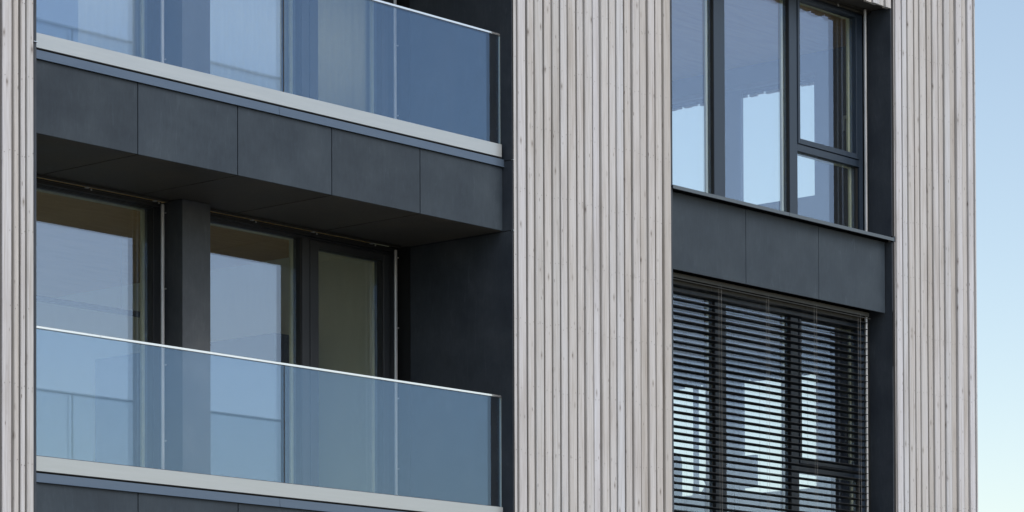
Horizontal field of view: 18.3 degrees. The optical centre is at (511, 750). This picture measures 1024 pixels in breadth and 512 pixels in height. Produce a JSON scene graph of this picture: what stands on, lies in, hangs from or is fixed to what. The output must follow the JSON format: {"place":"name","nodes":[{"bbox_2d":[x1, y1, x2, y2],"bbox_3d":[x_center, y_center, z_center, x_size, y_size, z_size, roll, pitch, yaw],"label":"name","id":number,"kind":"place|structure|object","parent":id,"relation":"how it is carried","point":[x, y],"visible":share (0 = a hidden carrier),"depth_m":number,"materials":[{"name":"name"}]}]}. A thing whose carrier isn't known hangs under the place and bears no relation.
{"place":"outdoors","nodes":[
{"label":"outdoors","id":0,"kind":"place"},
{"bbox_2d":[95,333,288,482],"bbox_3d":[-2.843,-2.847,29.153,2.400,1.680,0.510,-1,-2,41],"label":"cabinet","id":1,"kind":"object","parent":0,"point":[246,419],"visible":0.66,"depth_m":28.54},
{"bbox_2d":[0,0,977,511],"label":"apartment building","id":2,"kind":"structure","parent":0,"point":[466,246],"depth_m":27.72,"materials":[{"name":"paint"}]},
{"bbox_2d":[36,295,139,317],"bbox_3d":[-3.819,-4.159,27.168,0.050,0.700,1.757,-1,-2,41],"label":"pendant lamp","id":3,"kind":"object","parent":2,"relation":"hanging from","point":[76,304],"visible":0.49,"depth_m":27.32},
{"bbox_2d":[36,174,167,468],"bbox_3d":[-3.942,-3.287,24.466,0.248,2.367,3.352,-1,-2,41],"label":"window","id":4,"kind":"structure","parent":2,"relation":"in","point":[152,212],"depth_m":25.68,"materials":[{"name":"grey paint"}]},
{"bbox_2d":[78,0,139,56],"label":"curtain","id":5,"kind":"object","parent":2,"relation":"hanging from","point":[113,25],"depth_m":25.62,"materials":[{"name":"white fabric"}]},
{"bbox_2d":[140,0,165,62],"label":"window","id":6,"kind":"structure","parent":2,"relation":"in","point":[151,11],"depth_m":25.75,"materials":[{"name":"grey paint"}]},
{"bbox_2d":[210,0,369,112],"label":"curtain","id":7,"kind":"object","parent":2,"relation":"hanging from","point":[245,41],"visible":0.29,"depth_m":27.10,"materials":[{"name":"white fabric"}]},
{"bbox_2d":[210,208,400,494],"bbox_3d":[-1.882,-3.239,26.823,0.248,2.367,2.615,-1,-2,41],"label":"window","id":8,"kind":"structure","parent":2,"relation":"in","point":[305,247],"depth_m":27.06,"materials":[{"name":"grey paint"}]},
{"bbox_2d":[288,0,398,118],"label":"window","id":9,"kind":"structure","parent":2,"relation":"in","point":[303,14],"depth_m":27.74,"materials":[{"name":"grey paint"}]},
{"bbox_2d":[672,75,814,205],"bbox_3d":[2.245,-6.512,34.438,2.880,1.400,0.070,-1,-2,41],"label":"window","id":10,"kind":"structure","parent":2,"relation":"in","point":[734,167],"depth_m":34.27,"materials":[{"name":"paint"}]},
{"bbox_2d":[683,368,814,494],"bbox_3d":[2.255,-3.412,34.365,2.880,1.400,0.070,-1,-2,41],"label":"window","id":11,"kind":"structure","parent":2,"relation":"in","point":[733,383],"depth_m":34.23,"materials":[{"name":"paint"}]},
{"bbox_2d":[673,287,868,511],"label":"window","id":12,"kind":"structure","parent":2,"relation":"in","point":[865,470],"depth_m":30.53,"materials":[{"name":"paint"}]},
{"bbox_2d":[673,272,869,511],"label":"venetian blind","id":13,"kind":"object","parent":2,"relation":"attached to","point":[716,288],"visible":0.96,"depth_m":29.98,"materials":[{"name":"black paint"}]},
{"bbox_2d":[671,0,894,241],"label":"window","id":14,"kind":"structure","parent":2,"relation":"in","point":[791,145],"depth_m":30.60,"materials":[{"name":"paint"}]},
{"bbox_2d":[674,456,701,511],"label":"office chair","id":15,"kind":"object","parent":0,"point":[677,479],"visible":0.21,"depth_m":32.41,"materials":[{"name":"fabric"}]},
{"bbox_2d":[693,480,705,494],"bbox_3d":[1.999,-2.755,33.772,0.310,0.278,0.140,-1,-2,41],"label":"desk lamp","id":16,"kind":"object","parent":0,"point":[704,490],"visible":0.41,"depth_m":33.72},
{"bbox_2d":[682,492,802,510],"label":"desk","id":17,"kind":"object","parent":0,"point":[733,500],"visible":0.3,"depth_m":33.12,"materials":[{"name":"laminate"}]},
{"bbox_2d":[727,455,757,489],"bbox_3d":[2.364,-2.851,33.190,0.530,0.439,0.200,-1,-2,41],"label":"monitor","id":18,"kind":"object","parent":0,"point":[738,473],"visible":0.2,"depth_m":33.12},
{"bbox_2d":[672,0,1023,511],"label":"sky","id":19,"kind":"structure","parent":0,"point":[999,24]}
]}

